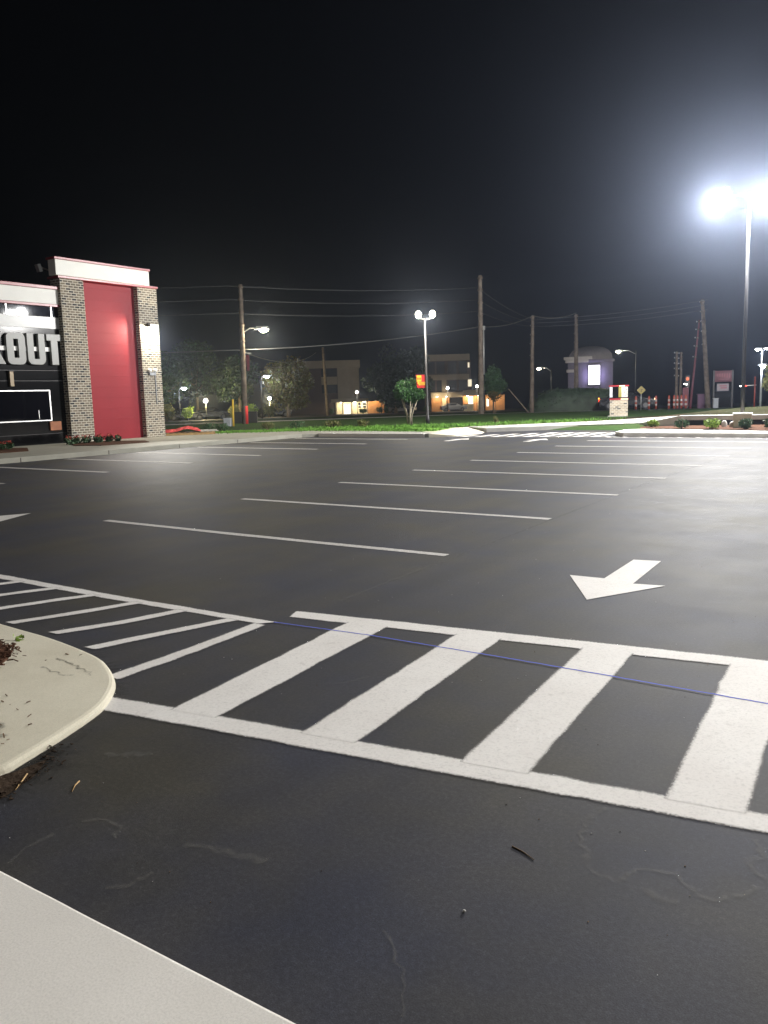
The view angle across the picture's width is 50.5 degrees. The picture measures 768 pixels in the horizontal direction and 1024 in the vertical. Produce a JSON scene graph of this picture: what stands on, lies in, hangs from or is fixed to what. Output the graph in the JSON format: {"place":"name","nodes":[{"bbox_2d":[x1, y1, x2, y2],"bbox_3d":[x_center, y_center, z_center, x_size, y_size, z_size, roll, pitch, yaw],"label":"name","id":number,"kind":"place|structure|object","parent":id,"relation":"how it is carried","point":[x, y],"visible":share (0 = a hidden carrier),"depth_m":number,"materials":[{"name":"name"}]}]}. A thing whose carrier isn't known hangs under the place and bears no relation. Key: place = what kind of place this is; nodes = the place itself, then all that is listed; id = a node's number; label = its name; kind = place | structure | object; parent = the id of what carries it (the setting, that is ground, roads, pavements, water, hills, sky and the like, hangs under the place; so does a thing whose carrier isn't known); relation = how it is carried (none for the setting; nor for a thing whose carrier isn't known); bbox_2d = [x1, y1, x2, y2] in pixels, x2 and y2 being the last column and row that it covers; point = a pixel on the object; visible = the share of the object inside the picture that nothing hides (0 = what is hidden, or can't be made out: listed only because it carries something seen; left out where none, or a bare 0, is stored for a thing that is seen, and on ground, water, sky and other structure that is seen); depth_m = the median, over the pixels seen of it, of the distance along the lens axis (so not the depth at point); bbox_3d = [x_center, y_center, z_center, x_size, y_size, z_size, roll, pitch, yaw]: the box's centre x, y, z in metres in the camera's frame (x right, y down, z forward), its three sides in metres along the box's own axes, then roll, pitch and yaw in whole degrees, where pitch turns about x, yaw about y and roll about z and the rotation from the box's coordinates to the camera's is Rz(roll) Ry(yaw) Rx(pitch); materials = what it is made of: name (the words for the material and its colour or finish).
{"place":"outdoors","nodes":[
{"label":"outdoors","id":0,"kind":"place"},
{"bbox_2d":[0,871,294,1023],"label":"walk","id":1,"kind":"structure","parent":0,"point":[61,963],"depth_m":2.19,"materials":[{"name":"concrete"}]},
{"bbox_2d":[0,431,435,463],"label":"building walk","id":2,"kind":"structure","parent":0,"point":[48,451],"depth_m":30.45,"materials":[{"name":"concrete"}]},
{"bbox_2d":[0,448,28,452],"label":"planting bed","id":3,"kind":"object","parent":2,"relation":"on","point":[5,450],"visible":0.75,"depth_m":27.97,"materials":[{"name":"brown soil"}]},
{"bbox_2d":[0,256,165,446],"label":"restaurant","id":4,"kind":"structure","parent":2,"relation":"on","point":[80,356],"depth_m":32.98,"materials":[{"name":"red paint"}]},
{"bbox_2d":[0,390,52,422],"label":"window","id":5,"kind":"structure","parent":4,"relation":"in","point":[15,405],"depth_m":31.45,"materials":[{"name":"black glass"}]},
{"bbox_2d":[0,303,58,317],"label":"clerestory window","id":6,"kind":"structure","parent":4,"relation":"in","point":[5,308],"depth_m":31.32,"materials":[{"name":"white glass"}]},
{"bbox_2d":[72,440,148,445],"bbox_3d":[-10.790,-2.656,31.673,3.000,0.075,3.100,4,10,34],"label":"planting bed","id":7,"kind":"object","parent":2,"relation":"on","point":[103,443],"visible":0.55,"depth_m":31.25,"materials":[{"name":"brown soil"}]},
{"bbox_2d":[165,426,218,435],"bbox_3d":[-8.961,-3.797,37.753,2.531,0.409,1.100,-3,8,-12],"label":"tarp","id":8,"kind":"object","parent":2,"relation":"on","point":[197,431],"visible":0.96,"depth_m":37.33,"materials":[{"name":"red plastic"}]},
{"bbox_2d":[165,413,500,424],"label":"street","id":9,"kind":"structure","parent":0,"point":[267,420],"depth_m":67.72,"materials":[{"name":"grey asphalt"}]},
{"bbox_2d":[0,430,767,1023],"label":"parking lot","id":10,"kind":"structure","parent":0,"point":[330,768],"depth_m":4.23,"materials":[{"name":"black asphalt"}]},
{"bbox_2d":[0,760,45,798],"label":"dirt wedge","id":11,"kind":"object","parent":10,"relation":"on","point":[7,783],"visible":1,"depth_m":3.71,"materials":[{"name":"brown soil"}]},
{"bbox_2d":[0,743,72,799],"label":"dirt crumbs","id":12,"kind":"object","parent":11,"relation":"on","point":[3,792],"visible":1,"depth_m":3.77,"materials":[{"name":"black soil"}]},
{"bbox_2d":[0,624,115,775],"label":"curb","id":13,"kind":"structure","parent":10,"relation":"on","point":[76,694],"depth_m":4.67,"materials":[{"name":"concrete"}]},
{"bbox_2d":[0,639,25,664],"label":"mulch bed","id":14,"kind":"object","parent":13,"relation":"on","point":[5,659],"visible":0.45,"depth_m":5.34,"materials":[{"name":"brown wood"}]},
{"bbox_2d":[318,433,425,437],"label":"kerb","id":15,"kind":"structure","parent":10,"relation":"on","point":[421,435],"depth_m":33.70,"materials":[{"name":"concrete"}]},
{"bbox_2d":[424,427,483,436],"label":"kerb ramp","id":16,"kind":"structure","parent":10,"relation":"on","point":[459,431],"depth_m":33.93,"materials":[{"name":"concrete"}]},
{"bbox_2d":[615,429,767,437],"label":"island","id":17,"kind":"structure","parent":10,"relation":"on","point":[687,433],"depth_m":27.99,"materials":[{"name":"concrete"}]},
{"bbox_2d":[0,0,767,417],"label":"sky","id":18,"kind":"structure","parent":0,"point":[569,156],"materials":[{"name":"black"}]},
{"bbox_2d":[170,407,736,424],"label":"street path","id":19,"kind":"structure","parent":0,"point":[379,417],"depth_m":58.90,"materials":[{"name":"grey concrete"}]},
{"bbox_2d":[598,391,654,409],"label":"car","id":20,"kind":"object","parent":19,"relation":"on","point":[641,401],"visible":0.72,"depth_m":65.50,"materials":[{"name":"black paint"}]},
{"bbox_2d":[165,403,767,432],"bbox_3d":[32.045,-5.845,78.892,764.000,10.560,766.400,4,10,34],"label":"ground","id":21,"kind":"structure","parent":0,"point":[469,417],"depth_m":52.08,"materials":[{"name":"green plant"}]},
{"bbox_2d":[160,350,192,407],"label":"dark tree","id":22,"kind":"object","parent":21,"relation":"on","point":[172,378],"visible":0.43,"depth_m":92.09,"materials":[{"name":"green plant"}]},
{"bbox_2d":[171,336,224,410],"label":"dark tree","id":23,"kind":"object","parent":21,"relation":"on","point":[198,367],"visible":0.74,"depth_m":104.41,"materials":[{"name":"green plant"}]},
{"bbox_2d":[203,423,215,429],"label":"shrub","id":24,"kind":"object","parent":21,"relation":"on","point":[209,425],"visible":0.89,"depth_m":41.86,"materials":[{"name":"green plant"}]},
{"bbox_2d":[223,418,231,425],"bbox_3d":[-9.378,-5.392,48.934,0.480,0.505,0.460,-1,8,6],"label":"utility box","id":25,"kind":"object","parent":21,"relation":"on","point":[228,421],"visible":0.77,"depth_m":48.74,"materials":[{"name":"grey metal"}]},
{"bbox_2d":[232,399,233,425],"bbox_3d":[-9.039,-5.903,48.820,0.161,1.673,0.118,-3,8,-10],"label":"marker post","id":26,"kind":"object","parent":21,"relation":"on","point":[232,412],"visible":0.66,"depth_m":48.76,"materials":[{"name":"yellow plastic"}]},
{"bbox_2d":[209,352,263,411],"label":"dark tree","id":27,"kind":"object","parent":21,"relation":"on","point":[228,387],"visible":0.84,"depth_m":92.04,"materials":[{"name":"green plant"}]},
{"bbox_2d":[234,412,241,423],"bbox_3d":[-9.786,-6.341,54.756,0.660,0.765,0.540,-2,8,-6],"label":"utility cabinet","id":28,"kind":"object","parent":21,"relation":"on","point":[237,417],"visible":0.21,"depth_m":54.51,"materials":[{"name":"black metal"}]},
{"bbox_2d":[248,411,257,422],"bbox_3d":[-8.855,-6.397,54.964,0.660,0.765,0.540,-2,8,-6],"label":"utility cabinet","id":29,"kind":"object","parent":21,"relation":"on","point":[252,417],"visible":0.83,"depth_m":54.72,"materials":[{"name":"black metal"}]},
{"bbox_2d":[238,284,269,423],"bbox_3d":[-8.305,-10.018,52.495,2.069,9.005,0.555,-2,8,-6],"label":"utility pole","id":30,"kind":"object","parent":21,"relation":"on","point":[262,329],"visible":1,"depth_m":52.24,"materials":[{"name":"brown wood"}]},
{"bbox_2d":[259,355,314,416],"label":"flowering tree","id":31,"kind":"object","parent":21,"relation":"on","point":[287,380],"visible":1,"depth_m":87.19,"materials":[{"name":"green plant"}]},
{"bbox_2d":[321,347,329,415],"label":"utility pole","id":32,"kind":"object","parent":21,"relation":"on","point":[325,387],"visible":0.98,"depth_m":108.39,"materials":[{"name":"brown wood"}]},
{"bbox_2d":[290,360,383,415],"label":"college building","id":33,"kind":"structure","parent":21,"relation":"on","point":[342,376],"depth_m":149.39,"materials":[{"name":"black"}]},
{"bbox_2d":[321,369,336,376],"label":"window","id":34,"kind":"structure","parent":33,"relation":"in","point":[329,372],"depth_m":149.10,"materials":[{"name":"black glass"}]},
{"bbox_2d":[322,385,336,392],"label":"window","id":35,"kind":"structure","parent":33,"relation":"in","point":[331,388],"depth_m":149.50,"materials":[{"name":"black glass"}]},
{"bbox_2d":[344,404,350,413],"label":"door","id":36,"kind":"structure","parent":33,"relation":"in","point":[347,410],"depth_m":149.72,"materials":[{"name":"white glass"}]},
{"bbox_2d":[228,427,449,432],"bbox_3d":[-2.669,-3.907,38.779,12.278,0.001,5.074,2,9,22],"label":"mown strip","id":37,"kind":"object","parent":21,"relation":"on","point":[437,429],"visible":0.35,"depth_m":38.59,"materials":[{"name":"green plant"}]},
{"bbox_2d":[216,423,229,430],"bbox_3d":[-8.018,-4.218,40.623,0.671,0.471,0.671,4,10,34],"label":"shrub","id":38,"kind":"object","parent":37,"relation":"on","point":[223,427],"visible":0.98,"depth_m":40.53,"materials":[{"name":"green plant"}]},
{"bbox_2d":[260,422,274,429],"bbox_3d":[-5.863,-4.305,40.930,0.742,0.440,0.744,4,10,34],"label":"shrub","id":39,"kind":"object","parent":37,"relation":"on","point":[267,425],"visible":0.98,"depth_m":40.84,"materials":[{"name":"green plant"}]},
{"bbox_2d":[288,421,304,428],"bbox_3d":[-4.263,-4.343,40.717,0.906,0.489,0.904,4,10,34],"label":"shrub","id":40,"kind":"object","parent":37,"relation":"on","point":[296,424],"visible":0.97,"depth_m":40.61,"materials":[{"name":"green plant"}]},
{"bbox_2d":[203,427,439,433],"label":"lawn","id":41,"kind":"structure","parent":37,"relation":"on","point":[405,429],"depth_m":37.65,"materials":[{"name":"green plant"}]},
{"bbox_2d":[324,420,340,426],"bbox_3d":[-2.621,-4.396,40.779,0.970,0.487,0.721,-6,9,-29],"label":"shrub","id":42,"kind":"object","parent":37,"relation":"on","point":[333,423],"visible":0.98,"depth_m":40.70,"materials":[{"name":"green plant"}]},
{"bbox_2d":[357,419,370,426],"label":"shrub","id":43,"kind":"object","parent":37,"relation":"on","point":[361,423],"visible":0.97,"depth_m":40.51,"materials":[{"name":"green plant"}]},
{"bbox_2d":[360,343,414,412],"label":"dark tree","id":44,"kind":"object","parent":21,"relation":"on","point":[373,373],"visible":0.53,"depth_m":135.24,"materials":[{"name":"green plant"}]},
{"bbox_2d":[375,365,415,412],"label":"dark tree","id":45,"kind":"object","parent":21,"relation":"on","point":[392,376],"visible":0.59,"depth_m":130.97,"materials":[{"name":"green plant"}]},
{"bbox_2d":[393,377,425,424],"bbox_3d":[1.295,-5.833,43.151,1.927,2.631,1.741,4,10,34],"label":"crepe myrtle","id":46,"kind":"object","parent":21,"relation":"on","point":[409,391],"visible":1,"depth_m":42.79,"materials":[{"name":"green plant"}]},
{"bbox_2d":[395,345,433,405],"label":"dark tree","id":47,"kind":"object","parent":21,"relation":"on","point":[417,356],"visible":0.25,"depth_m":136.78,"materials":[{"name":"green plant"}]},
{"bbox_2d":[414,310,434,424],"bbox_3d":[2.134,-7.436,42.289,1.158,5.890,0.342,-1,8,4],"label":"street lamp","id":48,"kind":"object","parent":21,"relation":"on","point":[422,380],"visible":0.99,"depth_m":42.37,"materials":[{"name":"white metal"}]},
{"bbox_2d":[477,275,484,413],"bbox_3d":[7.415,-12.627,62.305,0.603,10.601,0.470,4,10,34],"label":"utility pole","id":49,"kind":"object","parent":21,"relation":"on","point":[481,360],"visible":0.98,"depth_m":62.23,"materials":[{"name":"brown wood"}]},
{"bbox_2d":[160,313,575,352],"bbox_3d":[-14.676,-12.674,56.207,74.109,4.056,11.688,-5,9,-21],"label":"power cable","id":50,"kind":"object","parent":49,"relation":"attached to","point":[355,342],"visible":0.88,"depth_m":56.49,"materials":[{"name":"grey plastic"}]},
{"bbox_2d":[158,309,707,326],"bbox_3d":[-11.294,-13.561,55.763,81.117,1.140,8.408,-4,8,-17],"label":"power cable","id":51,"kind":"object","parent":49,"relation":"attached to","point":[414,314],"visible":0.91,"depth_m":59.43,"materials":[{"name":"grey plastic"}]},
{"bbox_2d":[164,299,707,322],"bbox_3d":[-11.320,-14.018,55.764,81.110,1.434,8.464,-4,8,-17],"label":"power cable","id":52,"kind":"object","parent":49,"relation":"attached to","point":[418,302],"visible":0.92,"depth_m":57.80,"materials":[{"name":"grey plastic"}]},
{"bbox_2d":[171,286,703,319],"bbox_3d":[-11.350,-14.621,55.744,81.102,2.034,8.521,-4,8,-17],"label":"power cable","id":53,"kind":"object","parent":49,"relation":"attached to","point":[407,290],"visible":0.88,"depth_m":57.80,"materials":[{"name":"grey plastic"}]},
{"bbox_2d":[488,391,502,412],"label":"sapling","id":54,"kind":"object","parent":21,"relation":"on","point":[493,395],"visible":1,"depth_m":72.62,"materials":[{"name":"green plant"}]},
{"bbox_2d":[484,364,507,412],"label":"tree","id":55,"kind":"object","parent":21,"relation":"on","point":[493,382],"visible":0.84,"depth_m":73.08,"materials":[{"name":"green plant"}]},
{"bbox_2d":[529,315,534,412],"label":"utility pole","id":56,"kind":"object","parent":21,"relation":"on","point":[531,403],"visible":0.98,"depth_m":67.93,"materials":[{"name":"brown wood"}]},
{"bbox_2d":[524,387,609,412],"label":"hedge","id":57,"kind":"object","parent":21,"relation":"on","point":[570,399],"visible":0.66,"depth_m":69.83,"materials":[{"name":"green plant"}]},
{"bbox_2d":[464,414,685,426],"bbox_3d":[8.851,-4.435,38.961,10.653,0.368,3.582,-1,8,6],"label":"verge bed","id":58,"kind":"object","parent":21,"relation":"on","point":[604,420],"visible":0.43,"depth_m":38.88,"materials":[{"name":"green plant"}]},
{"bbox_2d":[574,314,577,387],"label":"utility pole","id":59,"kind":"object","parent":21,"relation":"on","point":[575,353],"visible":0.84,"depth_m":74.95,"materials":[{"name":"brown wood"}]},
{"bbox_2d":[564,346,614,388],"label":"building","id":60,"kind":"structure","parent":21,"relation":"on","point":[595,366],"depth_m":80.81,"materials":[{"name":"brick"}]},
{"bbox_2d":[608,385,628,416],"bbox_3d":[13.738,-6.495,47.775,1.170,1.860,0.800,1,8,16],"label":"pedestal sign","id":61,"kind":"object","parent":21,"relation":"on","point":[618,398],"visible":0.95,"depth_m":47.49,"materials":[{"name":"brick"}]},
{"bbox_2d":[616,349,635,408],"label":"street lamp","id":62,"kind":"object","parent":21,"relation":"on","point":[618,350],"visible":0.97,"depth_m":75.98,"materials":[{"name":"black metal"}]},
{"bbox_2d":[674,352,677,407],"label":"utility pole","id":63,"kind":"object","parent":21,"relation":"on","point":[676,378],"visible":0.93,"depth_m":69.74,"materials":[{"name":"brown wood"}]},
{"bbox_2d":[678,352,682,407],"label":"utility pole","id":64,"kind":"object","parent":21,"relation":"on","point":[680,377],"visible":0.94,"depth_m":69.63,"materials":[{"name":"brown wood"}]},
{"bbox_2d":[682,376,689,407],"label":"traffic signal","id":65,"kind":"object","parent":21,"relation":"on","point":[687,385],"visible":0.97,"depth_m":65.55,"materials":[{"name":"metal"}]},
{"bbox_2d":[612,406,767,418],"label":"berm","id":66,"kind":"structure","parent":21,"relation":"on","point":[760,410],"depth_m":35.59,"materials":[{"name":"plant"}]},
{"bbox_2d":[716,184,767,412],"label":"lot light","id":67,"kind":"object","parent":66,"relation":"on","point":[724,194],"visible":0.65,"depth_m":33.82,"materials":[{"name":"metal"}]},
{"bbox_2d":[689,320,699,407],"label":"utility pole","id":68,"kind":"object","parent":21,"relation":"on","point":[693,375],"visible":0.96,"depth_m":69.74,"materials":[{"name":"brown wood"}]},
{"bbox_2d":[696,394,704,407],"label":"utility cabinet","id":69,"kind":"object","parent":21,"relation":"on","point":[700,400],"visible":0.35,"depth_m":71.84,"materials":[{"name":"purple metal"}]},
{"bbox_2d":[639,414,767,429],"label":"wall","id":70,"kind":"structure","parent":21,"relation":"on","point":[699,419],"depth_m":31.91,"materials":[{"name":"beige"}]},
{"bbox_2d":[640,424,767,429],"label":"mulch strip","id":71,"kind":"object","parent":21,"relation":"on","point":[757,427],"visible":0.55,"depth_m":30.35,"materials":[{"name":"brown soil"}]},
{"bbox_2d":[646,419,659,426],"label":"shrub","id":72,"kind":"object","parent":71,"relation":"on","point":[653,422],"visible":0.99,"depth_m":31.94,"materials":[{"name":"green plant"}]},
{"bbox_2d":[674,418,689,428],"bbox_3d":[11.018,-3.269,30.157,0.558,0.408,0.464,4,10,34],"label":"shrub","id":73,"kind":"object","parent":71,"relation":"on","point":[681,423],"visible":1,"depth_m":30.08,"materials":[{"name":"green plant"}]},
{"bbox_2d":[703,417,720,428],"bbox_3d":[11.831,-3.192,29.394,0.660,0.430,0.773,4,10,34],"label":"shrub","id":74,"kind":"object","parent":71,"relation":"on","point":[711,423],"visible":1,"depth_m":29.28,"materials":[{"name":"green plant"}]},
{"bbox_2d":[732,412,752,427],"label":"concrete block","id":75,"kind":"structure","parent":71,"relation":"on","point":[737,417],"depth_m":29.63,"materials":[{"name":"beige paint"}]},
{"bbox_2d":[738,418,752,428],"bbox_3d":[12.723,-3.106,28.674,0.540,0.421,0.486,4,10,34],"label":"shrub","id":76,"kind":"object","parent":71,"relation":"on","point":[745,423],"visible":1,"depth_m":28.60,"materials":[{"name":"green plant"}]},
{"bbox_2d":[699,299,710,407],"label":"utility pole","id":77,"kind":"object","parent":21,"relation":"on","point":[706,372],"visible":1,"depth_m":68.76,"materials":[{"name":"brown wood"}]},
{"bbox_2d":[712,370,733,407],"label":"pylon sign","id":78,"kind":"object","parent":21,"relation":"on","point":[724,394],"visible":0.94,"depth_m":73.26,"materials":[{"name":"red metal"}]},
{"bbox_2d":[740,377,755,406],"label":"barrier gate","id":79,"kind":"structure","parent":21,"relation":"on","point":[754,390],"depth_m":63.44,"materials":[{"name":"red"}]},
{"bbox_2d":[755,347,767,406],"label":"street lamp","id":80,"kind":"object","parent":21,"relation":"on","point":[761,365],"visible":0.95,"depth_m":53.77,"materials":[{"name":"metal"}]},
{"bbox_2d":[762,364,767,390],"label":"tree","id":81,"kind":"object","parent":21,"relation":"on","point":[765,383],"visible":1,"depth_m":49.74,"materials":[{"name":"green plant"}]},
{"bbox_2d":[165,404,767,421],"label":"parking lot","id":82,"kind":"structure","parent":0,"point":[265,417],"depth_m":107.30,"materials":[{"name":"grey asphalt"}]},
{"bbox_2d":[164,403,175,420],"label":"shrub","id":83,"kind":"object","parent":82,"relation":"on","point":[170,411],"visible":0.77,"depth_m":88.25,"materials":[{"name":"green plant"}]},
{"bbox_2d":[166,408,197,420],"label":"parked car","id":84,"kind":"object","parent":82,"relation":"on","point":[177,414],"visible":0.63,"depth_m":95.56,"materials":[{"name":"black paint"}]},
{"bbox_2d":[178,386,186,420],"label":"street lamp","id":85,"kind":"object","parent":82,"relation":"on","point":[183,387],"visible":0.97,"depth_m":83.27,"materials":[{"name":"black metal"}]},
{"bbox_2d":[181,406,194,419],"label":"shrub","id":86,"kind":"object","parent":82,"relation":"on","point":[188,411],"visible":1,"depth_m":88.65,"materials":[{"name":"green plant"}]},
{"bbox_2d":[192,407,229,419],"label":"parked car","id":87,"kind":"object","parent":82,"relation":"on","point":[200,414],"visible":0.82,"depth_m":96.47,"materials":[{"name":"black paint"}]},
{"bbox_2d":[227,404,239,417],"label":"shrub","id":88,"kind":"object","parent":82,"relation":"on","point":[236,408],"visible":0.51,"depth_m":90.34,"materials":[{"name":"green plant"}]},
{"bbox_2d":[241,403,258,410],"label":"shrub","id":89,"kind":"object","parent":82,"relation":"on","point":[251,407],"visible":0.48,"depth_m":90.62,"materials":[{"name":"green plant"}]},
{"bbox_2d":[260,374,269,417],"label":"street lamp","id":90,"kind":"object","parent":82,"relation":"on","point":[266,375],"visible":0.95,"depth_m":84.67,"materials":[{"name":"black metal"}]},
{"bbox_2d":[263,403,276,416],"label":"shrub","id":91,"kind":"object","parent":82,"relation":"on","point":[269,410],"visible":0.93,"depth_m":91.25,"materials":[{"name":"green plant"}]},
{"bbox_2d":[257,406,291,417],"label":"parked car","id":92,"kind":"object","parent":82,"relation":"on","point":[282,412],"visible":0.62,"depth_m":97.74,"materials":[{"name":"black paint"}]},
{"bbox_2d":[388,404,416,412],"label":"parked car","id":93,"kind":"object","parent":82,"relation":"on","point":[391,409],"visible":0.56,"depth_m":136.09,"materials":[{"name":"grey paint"}]},
{"bbox_2d":[440,403,466,411],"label":"parked car","id":94,"kind":"object","parent":82,"relation":"on","point":[450,406],"visible":0.97,"depth_m":139.50,"materials":[{"name":"grey paint"}]},
{"bbox_2d":[424,354,504,411],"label":"college building","id":95,"kind":"structure","parent":82,"relation":"on","point":[452,372],"depth_m":147.64,"materials":[{"name":"black"}]},
{"bbox_2d":[427,362,434,373],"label":"window","id":96,"kind":"structure","parent":95,"relation":"in","point":[430,367],"depth_m":147.58,"materials":[{"name":"black glass"}]},
{"bbox_2d":[436,362,444,373],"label":"window","id":97,"kind":"structure","parent":95,"relation":"in","point":[440,366],"depth_m":147.47,"materials":[{"name":"black glass"}]},
{"bbox_2d":[448,361,455,372],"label":"window","id":98,"kind":"structure","parent":95,"relation":"in","point":[451,365],"depth_m":147.34,"materials":[{"name":"black glass"}]},
{"bbox_2d":[448,380,456,390],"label":"window","id":99,"kind":"structure","parent":95,"relation":"in","point":[452,385],"depth_m":147.79,"materials":[{"name":"black glass"}]},
{"bbox_2d":[459,361,466,372],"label":"window","id":100,"kind":"structure","parent":95,"relation":"in","point":[462,364],"depth_m":147.22,"materials":[{"name":"black glass"}]},
{"bbox_2d":[459,380,466,390],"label":"window","id":101,"kind":"structure","parent":95,"relation":"in","point":[462,383],"depth_m":147.68,"materials":[{"name":"black glass"}]},
{"bbox_2d":[469,416,674,431],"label":"path","id":102,"kind":"structure","parent":0,"point":[522,427],"depth_m":35.69,"materials":[{"name":"concrete"}]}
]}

